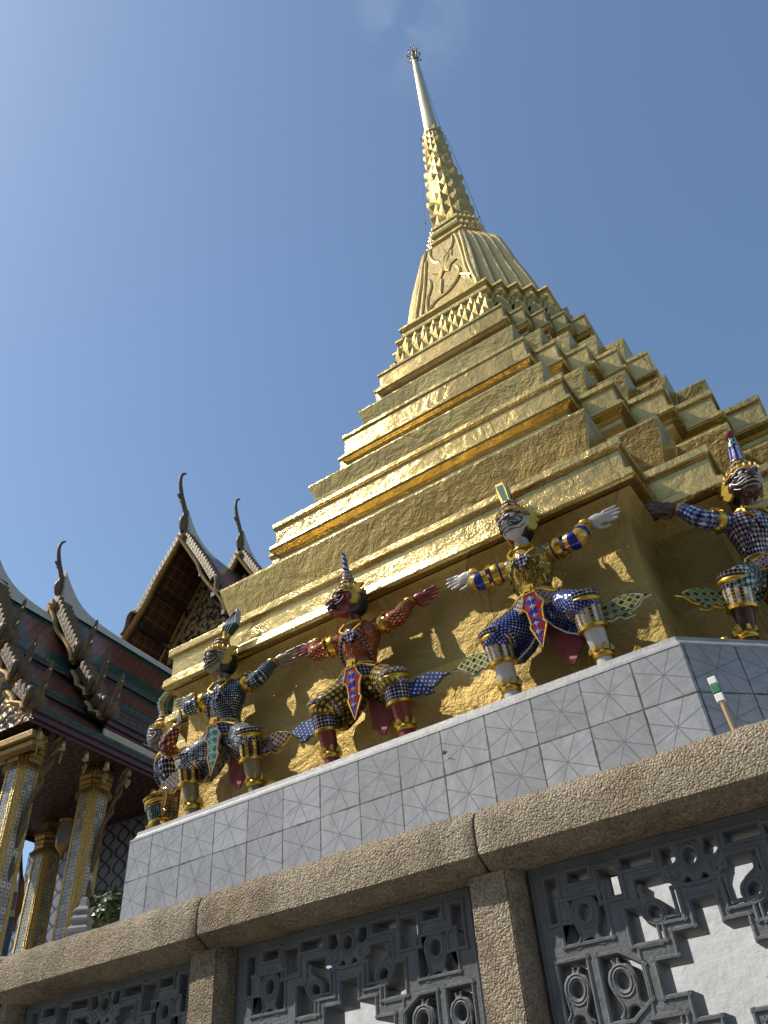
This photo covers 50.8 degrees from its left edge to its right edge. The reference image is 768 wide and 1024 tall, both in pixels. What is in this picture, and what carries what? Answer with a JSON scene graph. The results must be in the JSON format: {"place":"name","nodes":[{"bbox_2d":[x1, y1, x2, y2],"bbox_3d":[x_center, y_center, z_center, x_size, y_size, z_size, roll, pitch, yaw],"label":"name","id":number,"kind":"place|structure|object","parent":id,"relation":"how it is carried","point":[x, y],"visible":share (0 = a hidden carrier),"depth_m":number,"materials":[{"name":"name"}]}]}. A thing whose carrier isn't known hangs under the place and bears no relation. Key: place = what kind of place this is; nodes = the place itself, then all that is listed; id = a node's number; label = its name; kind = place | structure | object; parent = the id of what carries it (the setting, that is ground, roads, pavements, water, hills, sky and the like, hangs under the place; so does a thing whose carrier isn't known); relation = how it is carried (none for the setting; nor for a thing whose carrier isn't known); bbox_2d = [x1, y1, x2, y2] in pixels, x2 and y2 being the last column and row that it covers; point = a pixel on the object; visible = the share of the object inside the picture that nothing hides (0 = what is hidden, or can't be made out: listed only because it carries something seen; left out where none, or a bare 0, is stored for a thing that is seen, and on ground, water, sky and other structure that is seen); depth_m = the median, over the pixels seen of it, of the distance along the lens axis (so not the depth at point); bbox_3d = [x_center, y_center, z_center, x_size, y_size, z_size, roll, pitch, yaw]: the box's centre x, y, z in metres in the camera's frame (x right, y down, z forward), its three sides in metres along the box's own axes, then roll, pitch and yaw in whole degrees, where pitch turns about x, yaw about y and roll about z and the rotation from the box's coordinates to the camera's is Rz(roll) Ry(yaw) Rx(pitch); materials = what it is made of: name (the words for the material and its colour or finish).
{"place":"outdoors","nodes":[
{"label":"outdoors","id":0,"kind":"place"},
{"bbox_2d":[0,0,767,879],"label":"sky","id":1,"kind":"structure","parent":0,"point":[213,235],"materials":[{"name":"blue"}]},
{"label":"terrace floor","id":2,"kind":"structure","parent":0,"visible":0},
{"bbox_2d":[66,897,93,936],"bbox_3d":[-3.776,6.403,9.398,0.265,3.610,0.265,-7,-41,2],"label":"stone finial","id":3,"kind":"object","parent":2,"relation":"on","point":[81,920],"visible":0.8,"depth_m":10.32,"materials":[{"name":"grey stone"}]},
{"bbox_2d":[71,884,123,928],"bbox_3d":[-3.781,6.955,10.424,0.886,4.061,0.917,-14,-42,10],"label":"clipped shrub","id":4,"kind":"object","parent":2,"relation":"on","point":[109,912],"visible":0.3,"depth_m":11.32,"materials":[{"name":"green plant"}]},
{"bbox_2d":[0,473,262,956],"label":"temple pavilion","id":5,"kind":"structure","parent":2,"relation":"on","point":[77,677],"depth_m":20.57,"materials":[{"name":"tile"}]},
{"bbox_2d":[35,727,42,753],"bbox_3d":[-7.455,4.883,17.490,0.156,0.720,0.152,-27,-45,23],"label":"wind bell","id":6,"kind":"object","parent":5,"relation":"hanging from","point":[39,737],"visible":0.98,"depth_m":17.47,"materials":[{"name":"metal"}]},
{"bbox_2d":[59,740,65,762],"bbox_3d":[-7.134,5.237,17.931,0.156,0.720,0.152,-14,-42,10],"label":"wind bell","id":7,"kind":"object","parent":5,"relation":"hanging from","point":[62,746],"visible":0.99,"depth_m":17.91,"materials":[{"name":"metal"}]},
{"bbox_2d":[55,807,73,856],"bbox_3d":[-8.214,8.248,20.869,0.420,1.270,0.409,-27,-45,23],"label":"hanging lantern","id":8,"kind":"object","parent":5,"relation":"hanging from","point":[63,835],"visible":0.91,"depth_m":20.67,"materials":[{"name":"grey glass"}]},
{"bbox_2d":[81,749,88,773],"bbox_3d":[-6.789,5.618,18.406,0.156,0.720,0.152,-3,-41,-3],"label":"wind bell","id":9,"kind":"object","parent":5,"relation":"hanging from","point":[85,758],"visible":0.96,"depth_m":18.37,"materials":[{"name":"metal"}]},
{"bbox_2d":[102,760,109,782],"bbox_3d":[-6.468,5.972,18.847,0.156,0.720,0.152,9,-43,-15],"label":"wind bell","id":10,"kind":"object","parent":5,"relation":"hanging from","point":[106,768],"visible":0.96,"depth_m":18.79,"materials":[{"name":"metal"}]},
{"bbox_2d":[124,769,130,787],"bbox_3d":[-6.130,6.278,19.388,0.156,0.720,0.152,22,-48,-28],"label":"wind bell","id":11,"kind":"object","parent":5,"relation":"hanging from","point":[127,783],"visible":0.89,"depth_m":19.28,"materials":[{"name":"metal"}]},
{"bbox_2d":[0,719,767,1023],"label":"stone balustrade","id":12,"kind":"object","parent":2,"relation":"on","point":[515,910],"visible":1,"depth_m":3.20,"materials":[{"name":"stone"}]},
{"bbox_2d":[707,676,735,729],"bbox_3d":[1.474,0.966,3.354,0.058,0.639,0.024,-27,-45,23],"label":"marker stick","id":13,"kind":"object","parent":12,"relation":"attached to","point":[717,691],"visible":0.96,"depth_m":3.49,"materials":[{"name":"brown wood"}]},
{"bbox_2d":[120,636,767,1023],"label":"marble platform","id":14,"kind":"structure","parent":2,"relation":"on","point":[638,704],"depth_m":6.42,"materials":[{"name":"grey tile"}]},
{"bbox_2d":[143,691,182,828],"bbox_3d":[-2.724,3.313,10.122,0.623,2.279,1.925,4,-42,-11],"label":"guardian statue","id":15,"kind":"object","parent":14,"relation":"on","point":[161,803],"visible":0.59,"depth_m":9.87,"materials":[{"name":"multicoloured tile"}]},
{"bbox_2d":[160,608,296,823],"bbox_3d":[-1.754,2.142,8.903,1.925,2.318,0.607,-27,-45,23],"label":"guardian statue","id":16,"kind":"object","parent":14,"relation":"on","point":[244,746],"visible":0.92,"depth_m":8.64,"materials":[{"name":"ceramic"}]},
{"bbox_2d":[291,552,450,763],"bbox_3d":[-0.251,1.462,8.130,1.925,2.449,0.612,-27,-45,23],"label":"guardian statue","id":17,"kind":"object","parent":14,"relation":"on","point":[387,692],"visible":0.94,"depth_m":7.91,"materials":[{"name":"ceramic"}]},
{"bbox_2d":[162,45,767,817],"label":"golden stupa","id":18,"kind":"object","parent":14,"relation":"on","point":[518,381],"visible":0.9,"depth_m":9.44,"materials":[{"name":"gold metal"}]},
{"bbox_2d":[446,482,651,709],"bbox_3d":[1.347,0.592,7.422,1.925,2.299,0.620,-27,-45,23],"label":"guardian statue","id":19,"kind":"object","parent":14,"relation":"on","point":[570,622],"visible":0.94,"depth_m":7.14,"materials":[{"name":"ceramic"}]},
{"bbox_2d":[644,430,767,639],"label":"guardian statue","id":20,"kind":"object","parent":14,"relation":"on","point":[741,595],"visible":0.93,"depth_m":7.16,"materials":[{"name":"ceramic"}]},
{"label":"ground","id":21,"kind":"structure","parent":0,"visible":0},
{"bbox_2d":[1,880,17,956],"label":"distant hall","id":22,"kind":"structure","parent":21,"relation":"on","point":[7,940],"depth_m":45.27,"materials":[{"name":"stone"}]}
]}

